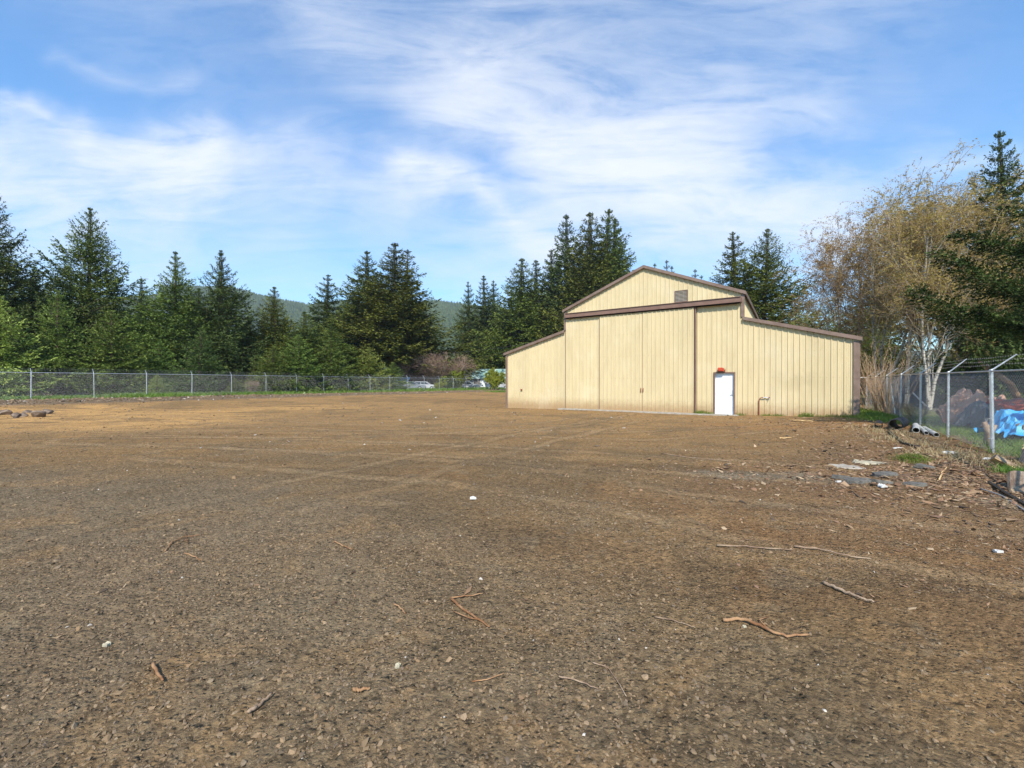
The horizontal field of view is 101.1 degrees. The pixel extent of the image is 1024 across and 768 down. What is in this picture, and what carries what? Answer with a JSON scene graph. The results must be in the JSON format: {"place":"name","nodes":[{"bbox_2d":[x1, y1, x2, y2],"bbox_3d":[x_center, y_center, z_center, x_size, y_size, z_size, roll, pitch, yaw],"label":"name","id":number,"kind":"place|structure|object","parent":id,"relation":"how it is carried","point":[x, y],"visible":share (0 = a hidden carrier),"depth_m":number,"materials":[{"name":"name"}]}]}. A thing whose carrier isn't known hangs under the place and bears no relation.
{"place":"outdoors","nodes":[
{"label":"outdoors","id":0,"kind":"place"},
{"bbox_2d":[0,386,503,399],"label":"grass","id":1,"kind":"structure","parent":0,"point":[150,395],"depth_m":37.63,"materials":[{"name":"plant"}]},
{"bbox_2d":[382,388,505,392],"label":"rough grass","id":2,"kind":"structure","parent":0,"point":[496,391],"depth_m":60.66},
{"bbox_2d":[72,294,949,381],"bbox_3d":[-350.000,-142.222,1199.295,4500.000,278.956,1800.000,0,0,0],"label":"hills","id":3,"kind":"structure","parent":0,"point":[921,368],"depth_m":1008.97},
{"bbox_2d":[158,284,515,378],"bbox_3d":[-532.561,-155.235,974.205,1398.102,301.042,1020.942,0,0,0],"label":"hill forest","id":4,"kind":"object","parent":3,"relation":"on","point":[448,310],"visible":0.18,"depth_m":990.76,"materials":[{"name":"plant"}]},
{"bbox_2d":[0,389,1023,767],"bbox_3d":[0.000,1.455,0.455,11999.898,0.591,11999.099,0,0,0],"label":"ground","id":5,"kind":"structure","parent":0,"point":[384,478],"depth_m":3.31,"materials":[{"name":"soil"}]},
{"bbox_2d":[31,410,45,416],"bbox_3d":[-21.893,1.434,19.470,0.609,0.441,0.448,0,0,25],"label":"rock","id":6,"kind":"object","parent":5,"relation":"on","point":[37,413],"visible":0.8,"depth_m":19.39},
{"bbox_2d":[0,295,84,396],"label":"young fir","id":7,"kind":"object","parent":5,"relation":"on","point":[7,346],"visible":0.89,"depth_m":31.25,"materials":[{"name":"green plant"}]},
{"bbox_2d":[3,371,92,395],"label":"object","id":8,"kind":"structure","parent":5,"relation":"on","point":[60,387],"depth_m":36.57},
{"bbox_2d":[10,289,104,395],"bbox_3d":[-36.866,-3.042,34.180,6.540,9.436,5.842,0,0,8],"label":"young fir","id":9,"kind":"object","parent":5,"relation":"on","point":[59,342],"visible":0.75,"depth_m":34.21,"materials":[{"name":"green plant"}]},
{"bbox_2d":[0,196,119,388],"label":"fir tree","id":10,"kind":"object","parent":5,"relation":"on","point":[8,275],"visible":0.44,"depth_m":36.44,"materials":[{"name":"green plant"}]},
{"bbox_2d":[8,207,161,392],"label":"fir tree","id":11,"kind":"object","parent":5,"relation":"on","point":[81,294],"visible":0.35,"depth_m":42.25,"materials":[{"name":"green plant"}]},
{"bbox_2d":[34,310,163,394],"bbox_3d":[-34.422,-2.397,35.425,7.620,7.945,8.531,0,0,-15],"label":"young fir","id":12,"kind":"object","parent":5,"relation":"on","point":[107,352],"visible":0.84,"depth_m":35.46,"materials":[{"name":"green plant"}]},
{"bbox_2d":[120,279,165,353],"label":"fir tree","id":13,"kind":"object","parent":5,"relation":"on","point":[141,287],"visible":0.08,"depth_m":53.85,"materials":[{"name":"green plant"}]},
{"bbox_2d":[138,374,169,392],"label":"fir sapling","id":14,"kind":"object","parent":5,"relation":"on","point":[157,382],"visible":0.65,"depth_m":35.91,"materials":[{"name":"green plant"}]},
{"bbox_2d":[151,662,163,680],"bbox_3d":[-1.974,1.601,2.344,0.234,0.028,0.022,0,0,40],"label":"stick","id":15,"kind":"object","parent":5,"relation":"on","point":[155,668],"visible":1,"depth_m":2.34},
{"bbox_2d":[125,341,189,392],"bbox_3d":[-33.822,-1.360,39.858,5.443,5.528,6.093,0,0,37],"label":"young fir","id":16,"kind":"object","parent":5,"relation":"on","point":[161,362],"visible":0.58,"depth_m":39.73,"materials":[{"name":"green plant"}]},
{"bbox_2d":[97,251,226,391],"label":"fir tree","id":17,"kind":"object","parent":5,"relation":"on","point":[153,328],"visible":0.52,"depth_m":43.34,"materials":[{"name":"green plant"}]},
{"bbox_2d":[160,288,211,341],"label":"fir tree","id":18,"kind":"object","parent":5,"relation":"on","point":[200,303],"visible":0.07,"depth_m":55.75,"materials":[{"name":"green plant"}]},
{"bbox_2d":[159,327,228,392],"bbox_3d":[-29.710,-1.958,39.571,5.840,6.909,5.579,0,0,35],"label":"young fir","id":19,"kind":"object","parent":5,"relation":"on","point":[200,358],"visible":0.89,"depth_m":39.69,"materials":[{"name":"green plant"}]},
{"bbox_2d":[146,250,307,391],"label":"fir tree","id":20,"kind":"object","parent":5,"relation":"on","point":[226,341],"visible":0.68,"depth_m":45.61,"materials":[{"name":"green plant"}]},
{"bbox_2d":[219,378,247,391],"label":"fir sapling","id":21,"kind":"object","parent":5,"relation":"on","point":[234,387],"visible":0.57,"depth_m":40.34,"materials":[{"name":"green plant"}]},
{"bbox_2d":[0,368,488,399],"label":"chain link fence","id":22,"kind":"object","parent":5,"relation":"on","point":[93,373],"visible":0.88,"depth_m":35.22,"materials":[{"name":"metal"}]},
{"bbox_2d":[224,318,266,372],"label":"fir tree","id":23,"kind":"object","parent":5,"relation":"on","point":[249,335],"visible":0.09,"depth_m":52.76,"materials":[{"name":"green plant"}]},
{"bbox_2d":[246,692,272,713],"bbox_3d":[-1.259,1.599,2.111,0.026,0.025,0.138,0,0,23],"label":"stick","id":24,"kind":"object","parent":5,"relation":"on","point":[251,709],"visible":1,"depth_m":2.09,"materials":[{"name":"brown wood"}]},
{"bbox_2d":[227,287,306,390],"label":"fir tree","id":25,"kind":"object","parent":5,"relation":"on","point":[275,330],"visible":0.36,"depth_m":51.20,"materials":[{"name":"green plant"}]},
{"bbox_2d":[237,346,305,391],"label":"young fir","id":26,"kind":"object","parent":5,"relation":"on","point":[272,365],"visible":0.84,"depth_m":43.37,"materials":[{"name":"green plant"}]},
{"bbox_2d":[256,334,336,391],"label":"young fir","id":27,"kind":"object","parent":5,"relation":"on","point":[303,368],"visible":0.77,"depth_m":45.45,"materials":[{"name":"green plant"}]},
{"bbox_2d":[250,311,352,389],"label":"fir tree","id":28,"kind":"object","parent":5,"relation":"on","point":[304,327],"visible":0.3,"depth_m":48.88,"materials":[{"name":"green plant"}]},
{"bbox_2d":[303,274,349,336],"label":"fir tree","id":29,"kind":"object","parent":5,"relation":"on","point":[325,304],"visible":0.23,"depth_m":75.04,"materials":[{"name":"green plant"}]},
{"bbox_2d":[307,337,363,390],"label":"young fir","id":30,"kind":"object","parent":5,"relation":"on","point":[331,366],"visible":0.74,"depth_m":49.13,"materials":[{"name":"green plant"}]},
{"bbox_2d":[313,324,381,389],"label":"fir tree","id":31,"kind":"object","parent":5,"relation":"on","point":[349,361],"visible":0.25,"depth_m":53.84,"materials":[{"name":"green plant"}]},
{"bbox_2d":[310,251,402,367],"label":"fir tree","id":32,"kind":"object","parent":5,"relation":"on","point":[366,269],"visible":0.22,"depth_m":69.87,"materials":[{"name":"green plant"}]},
{"bbox_2d":[352,687,370,692],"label":"stick","id":33,"kind":"object","parent":5,"relation":"on","point":[355,689],"visible":1,"depth_m":2.20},
{"bbox_2d":[349,347,407,389],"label":"young fir","id":34,"kind":"object","parent":5,"relation":"on","point":[368,372],"visible":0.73,"depth_m":55.50,"materials":[{"name":"green plant"}]},
{"bbox_2d":[323,243,443,379],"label":"fir tree","id":35,"kind":"object","parent":5,"relation":"on","point":[385,307],"visible":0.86,"depth_m":67.15,"materials":[{"name":"green plant"}]},
{"bbox_2d":[380,363,414,389],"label":"young fir","id":36,"kind":"object","parent":5,"relation":"on","point":[392,370],"visible":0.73,"depth_m":57.81,"materials":[{"name":"green plant"}]},
{"bbox_2d":[379,360,444,381],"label":"bare shrub","id":37,"kind":"object","parent":5,"relation":"on","point":[410,375],"visible":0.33,"depth_m":71.85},
{"bbox_2d":[399,381,425,387],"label":"parked car","id":38,"kind":"object","parent":5,"relation":"on","point":[419,385],"visible":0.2,"depth_m":66.70,"materials":[{"name":"grey paint"}]},
{"bbox_2d":[378,299,452,384],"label":"fir tree","id":39,"kind":"object","parent":5,"relation":"on","point":[426,348],"visible":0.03,"depth_m":80.86,"materials":[{"name":"green plant"}]},
{"bbox_2d":[397,355,455,384],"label":"bare shrub","id":40,"kind":"object","parent":5,"relation":"on","point":[425,371],"visible":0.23,"depth_m":73.41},
{"bbox_2d":[407,353,473,386],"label":"bare shrub","id":41,"kind":"object","parent":5,"relation":"on","point":[437,362],"visible":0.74,"depth_m":70.21,"materials":[{"name":"plant"}]},
{"bbox_2d":[383,249,505,382],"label":"fir tree","id":42,"kind":"object","parent":5,"relation":"on","point":[477,360],"visible":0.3,"depth_m":75.40,"materials":[{"name":"green plant"}]},
{"bbox_2d":[438,376,456,387],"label":"green shrub","id":43,"kind":"object","parent":5,"relation":"on","point":[450,384],"visible":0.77,"depth_m":67.68,"materials":[{"name":"green plant"}]},
{"bbox_2d":[426,359,478,387],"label":"bare shrub","id":44,"kind":"object","parent":5,"relation":"on","point":[470,365],"visible":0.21,"depth_m":75.53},
{"bbox_2d":[451,370,464,387],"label":"green shrub","id":45,"kind":"object","parent":5,"relation":"on","point":[459,382],"visible":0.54,"depth_m":69.72,"materials":[{"name":"green plant"}]},
{"bbox_2d":[453,282,485,368],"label":"fir tree","id":46,"kind":"object","parent":5,"relation":"on","point":[466,319],"visible":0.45,"depth_m":95.57,"materials":[{"name":"green plant"}]},
{"bbox_2d":[450,597,489,627],"bbox_3d":[-0.333,1.606,2.940,0.101,0.028,0.481,0,0,-41],"label":"stick","id":47,"kind":"object","parent":5,"relation":"on","point":[465,610],"visible":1,"depth_m":2.93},
{"bbox_2d":[443,369,505,387],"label":"green roofed house","id":48,"kind":"structure","parent":5,"relation":"on","point":[477,380],"depth_m":80.95,"materials":[{"name":"white paint"}]},
{"bbox_2d":[456,275,502,368],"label":"fir tree","id":49,"kind":"object","parent":5,"relation":"on","point":[482,315],"visible":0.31,"depth_m":97.14,"materials":[{"name":"green plant"}]},
{"bbox_2d":[483,367,505,389],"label":"green shrub","id":50,"kind":"object","parent":5,"relation":"on","point":[493,378],"visible":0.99,"depth_m":67.89,"materials":[{"name":"green plant"}]},
{"bbox_2d":[485,280,507,334],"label":"fir tree","id":51,"kind":"object","parent":5,"relation":"on","point":[497,294],"visible":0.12,"depth_m":104.78,"materials":[{"name":"green plant"}]},
{"bbox_2d":[461,258,557,368],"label":"fir tree","id":52,"kind":"object","parent":5,"relation":"on","point":[517,307],"visible":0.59,"depth_m":88.89,"materials":[{"name":"green plant"}]},
{"bbox_2d":[500,260,553,345],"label":"fir tree","id":53,"kind":"object","parent":5,"relation":"on","point":[536,276],"visible":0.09,"depth_m":95.54,"materials":[{"name":"green plant"}]},
{"bbox_2d":[33,417,1023,609],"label":"bark chips","id":54,"kind":"object","parent":5,"relation":"on","point":[1002,484],"visible":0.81,"depth_m":6.84,"materials":[{"name":"brown wood"}]},
{"bbox_2d":[527,249,565,333],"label":"fir tree","id":55,"kind":"object","parent":5,"relation":"on","point":[543,296],"visible":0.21,"depth_m":92.41,"materials":[{"name":"green plant"}]},
{"bbox_2d":[541,214,585,330],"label":"fir tree","id":56,"kind":"object","parent":5,"relation":"on","point":[565,254],"visible":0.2,"depth_m":90.22,"materials":[{"name":"green plant"}]},
{"bbox_2d":[523,212,623,342],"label":"fir tree","id":57,"kind":"object","parent":5,"relation":"on","point":[588,262],"visible":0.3,"depth_m":85.47,"materials":[{"name":"green plant"}]},
{"bbox_2d":[559,675,597,688],"bbox_3d":[0.358,1.606,2.273,0.219,0.013,0.020,0,0,25],"label":"stick","id":58,"kind":"object","parent":5,"relation":"on","point":[564,677],"visible":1,"depth_m":2.28,"materials":[{"name":"brown wood"}]},
{"bbox_2d":[554,209,636,325],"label":"fir tree","id":59,"kind":"object","parent":5,"relation":"on","point":[616,251],"visible":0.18,"depth_m":88.59,"materials":[{"name":"green plant"}]},
{"bbox_2d":[605,218,636,274],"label":"fir tree","id":60,"kind":"object","parent":5,"relation":"on","point":[617,225],"visible":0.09,"depth_m":93.89,"materials":[{"name":"green plant"}]},
{"bbox_2d":[503,265,862,415],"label":"metal barn","id":61,"kind":"structure","parent":5,"relation":"on","point":[644,339],"depth_m":22.01,"materials":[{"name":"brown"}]},
{"bbox_2d":[599,312,641,410],"bbox_3d":[6.083,-1.225,23.727,2.450,5.470,0.159,0,0,33],"label":"sliding door","id":62,"kind":"structure","parent":61,"relation":"in","point":[620,388],"depth_m":23.71,"materials":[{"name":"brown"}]},
{"bbox_2d":[642,308,693,412],"bbox_3d":[8.216,-1.218,22.318,2.615,5.470,0.149,0,0,33],"label":"sliding door","id":63,"kind":"structure","parent":61,"relation":"in","point":[667,335],"depth_m":22.30,"materials":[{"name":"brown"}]},
{"bbox_2d":[715,373,733,413],"bbox_3d":[10.602,0.484,21.032,0.849,2.045,0.118,0,0,33],"label":"entry door","id":64,"kind":"structure","parent":61,"relation":"in","point":[724,382],"depth_m":21.04,"materials":[{"name":"white paint"}]},
{"bbox_2d":[708,232,761,318],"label":"fir tree","id":65,"kind":"object","parent":5,"relation":"on","point":[727,279],"visible":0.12,"depth_m":49.61,"materials":[{"name":"green plant"}]},
{"bbox_2d":[717,544,793,549],"bbox_3d":[2.387,1.602,4.144,0.705,0.019,0.032,0,0,9],"label":"stick","id":66,"kind":"object","parent":5,"relation":"on","point":[751,546],"visible":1,"depth_m":4.15,"materials":[{"name":"brown wood"}]},
{"bbox_2d":[723,616,809,637],"bbox_3d":[1.685,1.596,2.809,0.488,0.039,0.205,0,0,33],"label":"stick","id":67,"kind":"object","parent":5,"relation":"on","point":[764,626],"visible":1,"depth_m":2.78,"materials":[{"name":"wood"}]},
{"bbox_2d":[692,410,862,416],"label":"wall weeds","id":68,"kind":"object","parent":5,"relation":"on","point":[800,414],"depth_m":18.93,"materials":[{"name":"green plant"}]},
{"bbox_2d":[728,229,898,372],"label":"fir tree","id":69,"kind":"object","parent":5,"relation":"on","point":[762,296],"visible":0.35,"depth_m":44.47,"materials":[{"name":"green plant"}]},
{"bbox_2d":[794,545,870,558],"bbox_3d":[3.036,1.597,4.008,0.589,0.031,0.079,0,0,36],"label":"stick","id":70,"kind":"object","parent":5,"relation":"on","point":[829,551],"visible":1,"depth_m":4.03,"materials":[{"name":"brown wood"}]},
{"bbox_2d":[767,209,923,352],"bbox_3d":[24.689,-5.766,31.589,10.808,14.996,10.678,0,0,41],"label":"budding tree","id":71,"kind":"object","parent":5,"relation":"on","point":[829,253],"visible":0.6,"depth_m":31.63,"materials":[{"name":"plant"}]},
{"bbox_2d":[829,464,865,468],"bbox_3d":[6.468,1.581,8.066,0.756,0.020,0.500,1,0,0],"label":"concrete piece","id":72,"kind":"object","parent":5,"relation":"on","point":[845,466],"visible":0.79,"depth_m":8.02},
{"bbox_2d":[822,580,874,602],"bbox_3d":[2.581,1.603,3.249,0.036,0.040,0.356,0,0,-21],"label":"stick","id":73,"kind":"object","parent":5,"relation":"on","point":[841,589],"visible":1,"depth_m":3.25,"materials":[{"name":"brown wood"}]},
{"bbox_2d":[770,300,934,367],"bbox_3d":[32.344,-3.489,40.819,14.838,10.180,15.018,0,0,4],"label":"budding tree","id":74,"kind":"object","parent":5,"relation":"on","point":[806,320],"visible":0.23,"depth_m":39.86,"materials":[{"name":"brown plant"}]},
{"bbox_2d":[843,477,870,483],"bbox_3d":[5.602,1.568,6.824,0.494,0.055,0.212,1,6,0],"label":"asphalt chunk","id":75,"kind":"object","parent":5,"relation":"on","point":[853,480],"visible":0.89,"depth_m":6.76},
{"bbox_2d":[852,459,883,464],"bbox_3d":[7.073,1.566,8.317,0.664,0.079,0.625,0,0,-44],"label":"concrete piece","id":76,"kind":"object","parent":5,"relation":"on","point":[864,462],"visible":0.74,"depth_m":8.27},
{"bbox_2d":[828,254,922,394],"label":"fir tree","id":77,"kind":"object","parent":5,"relation":"on","point":[887,361],"visible":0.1,"depth_m":44.25,"materials":[{"name":"green plant"}]},
{"bbox_2d":[860,343,908,409],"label":"dry canes","id":78,"kind":"object","parent":5,"relation":"on","point":[863,406],"visible":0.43,"depth_m":20.92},
{"bbox_2d":[872,471,897,476],"bbox_3d":[6.437,1.560,7.265,0.364,0.055,0.197,-6,7,0],"label":"asphalt chunk","id":79,"kind":"object","parent":5,"relation":"on","point":[882,473],"visible":0.92,"depth_m":7.25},
{"bbox_2d":[862,351,923,415],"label":"dry canes","id":80,"kind":"object","parent":5,"relation":"on","point":[883,397],"visible":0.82,"depth_m":18.68,"materials":[{"name":"plant"}]},
{"bbox_2d":[860,332,928,412],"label":"dry canes","id":81,"kind":"object","parent":5,"relation":"on","point":[874,404],"visible":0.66,"depth_m":20.16,"materials":[{"name":"plant"}]},
{"bbox_2d":[888,417,908,429],"bbox_3d":[12.575,1.277,13.695,1.507,0.374,0.360,0,0,-41],"label":"drain pipe","id":82,"kind":"object","parent":5,"relation":"on","point":[904,421],"visible":0.99,"depth_m":13.54,"materials":[{"name":"black plastic"}]},
{"bbox_2d":[791,164,1021,372],"bbox_3d":[29.308,-6.736,30.121,14.750,17.020,14.573,0,0,2],"label":"birch tree","id":83,"kind":"object","parent":5,"relation":"on","point":[908,189],"visible":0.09,"depth_m":30.34,"materials":[{"name":"brown plant"}]},
{"bbox_2d":[807,188,1014,402],"bbox_3d":[25.142,-5.659,28.218,9.076,14.806,10.316,0,0,-29],"label":"birch tree","id":84,"kind":"object","parent":5,"relation":"on","point":[874,324],"visible":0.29,"depth_m":28.87,"materials":[{"name":"brown plant"}]},
{"bbox_2d":[895,400,931,423],"bbox_3d":[14.840,1.027,15.621,1.026,1.006,1.083,0,0,-43],"label":"bare shrub","id":85,"kind":"object","parent":5,"relation":"on","point":[909,411],"visible":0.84,"depth_m":15.56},
{"bbox_2d":[902,481,926,486],"bbox_3d":[6.284,1.569,6.578,0.399,0.055,0.149,0,6,0],"label":"asphalt chunk","id":86,"kind":"object","parent":5,"relation":"on","point":[919,484],"visible":0.81,"depth_m":6.54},
{"bbox_2d":[883,451,948,463],"bbox_3d":[8.024,1.460,8.480,0.982,0.263,0.946,0,0,0],"label":"grass tuft","id":87,"kind":"object","parent":5,"relation":"on","point":[910,458],"visible":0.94,"depth_m":8.41,"materials":[{"name":"plant"}]},
{"bbox_2d":[815,138,1023,406],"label":"birch tree","id":88,"kind":"object","parent":5,"relation":"on","point":[934,278],"visible":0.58,"depth_m":25.01,"materials":[{"name":"brown plant"}]},
{"bbox_2d":[835,423,1023,473],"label":"straw","id":89,"kind":"object","parent":5,"relation":"on","point":[956,451],"visible":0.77,"depth_m":9.19,"materials":[{"name":"brown plant"}]},
{"bbox_2d":[840,174,1023,409],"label":"birch tree","id":90,"kind":"object","parent":5,"relation":"on","point":[946,225],"visible":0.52,"depth_m":24.60,"materials":[{"name":"brown plant"}]},
{"bbox_2d":[857,145,1023,360],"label":"budding tree","id":91,"kind":"object","parent":5,"relation":"on","point":[1021,165],"visible":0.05,"depth_m":27.03,"materials":[{"name":"plant"}]},
{"bbox_2d":[891,373,996,407],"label":"grey shed","id":92,"kind":"structure","parent":5,"relation":"on","point":[923,392],"depth_m":27.37,"materials":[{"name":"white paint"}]},
{"bbox_2d":[866,354,1023,461],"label":"chain link fence","id":93,"kind":"object","parent":5,"relation":"on","point":[991,398],"visible":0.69,"depth_m":11.30,"materials":[{"name":"metal"}]},
{"bbox_2d":[899,209,1023,376],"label":"spruce tree","id":94,"kind":"object","parent":5,"relation":"on","point":[1006,325],"visible":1,"depth_m":12.38,"materials":[{"name":"green plant"}]},
{"bbox_2d":[935,388,1005,427],"bbox_3d":[16.371,0.890,14.897,1.553,1.525,1.496,0,0,-10],"label":"brown tarp","id":95,"kind":"object","parent":5,"relation":"on","point":[963,392],"visible":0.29,"depth_m":14.91,"materials":[{"name":"plastic"}]},
{"bbox_2d":[921,130,1023,407],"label":"fir tree","id":96,"kind":"object","parent":5,"relation":"on","point":[996,350],"visible":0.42,"depth_m":24.44,"materials":[{"name":"green plant"}]},
{"bbox_2d":[953,400,1021,427],"bbox_3d":[16.091,1.052,14.016,1.612,1.006,1.287,0,0,10],"label":"grey tarp","id":97,"kind":"object","parent":5,"relation":"on","point":[975,416],"visible":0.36,"depth_m":14.12,"materials":[{"name":"plastic"}]},
{"bbox_2d":[982,421,997,445],"bbox_3d":[11.941,1.318,10.561,0.248,0.757,0.249,0,0,-21],"label":"dead trunk","id":98,"kind":"object","parent":5,"relation":"on","point":[986,432],"visible":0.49,"depth_m":10.51,"materials":[{"name":"brown wood"}]},
{"bbox_2d":[978,359,1021,397],"bbox_3d":[18.002,0.279,15.364,0.547,2.432,1.428,0,0,-40],"label":"fallen log","id":99,"kind":"object","parent":5,"relation":"on","point":[1004,379],"visible":0.47,"depth_m":15.22,"materials":[{"name":"wood"}]},
{"bbox_2d":[979,462,1023,474],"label":"grass tuft","id":100,"kind":"object","parent":5,"relation":"on","point":[1005,470],"visible":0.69,"depth_m":7.48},
{"bbox_2d":[989,454,1019,468],"bbox_3d":[9.300,1.520,7.856,0.506,0.110,0.240,42,3,35],"label":"split log","id":101,"kind":"object","parent":5,"relation":"on","point":[997,459],"visible":0.63,"depth_m":7.88,"materials":[{"name":"brown wood"}]},
{"bbox_2d":[986,398,1023,410],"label":"red tarp","id":102,"kind":"object","parent":5,"relation":"on","point":[1016,403],"visible":0.32,"depth_m":13.76,"materials":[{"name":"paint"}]},
{"bbox_2d":[987,481,1023,504],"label":"hose","id":103,"kind":"object","parent":5,"relation":"on","point":[1007,493],"visible":1,"depth_m":6.05,"materials":[{"name":"black plastic"}]},
{"bbox_2d":[1007,471,1023,492],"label":"split log","id":104,"kind":"object","parent":5,"relation":"on","point":[1015,480],"visible":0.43,"depth_m":6.41,"materials":[{"name":"brown wood"}]},
{"bbox_2d":[0,0,1023,350],"label":"sky","id":105,"kind":"structure","parent":0,"point":[294,140],"materials":[{"name":"blue"}]},
{"bbox_2d":[841,406,918,424],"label":"grass","id":106,"kind":"structure","parent":0,"point":[870,414],"depth_m":17.20,"materials":[{"name":"plant"}]},
{"bbox_2d":[892,413,1023,458],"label":"meadow grass","id":107,"kind":"structure","parent":0,"point":[1008,448],"depth_m":11.82,"materials":[{"name":"plant"}]},
{"bbox_3d":[13.639,1.305,11.217,0.225,0.215,1.108,0,0,26],"label":"firewood log","id":108,"kind":"object","parent":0,"visible":0},
{"bbox_2d":[973,409,1023,437],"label":"blue tarp","id":109,"kind":"object","parent":108,"relation":"on","point":[1018,427],"visible":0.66,"depth_m":11.35,"materials":[{"name":"plastic"}]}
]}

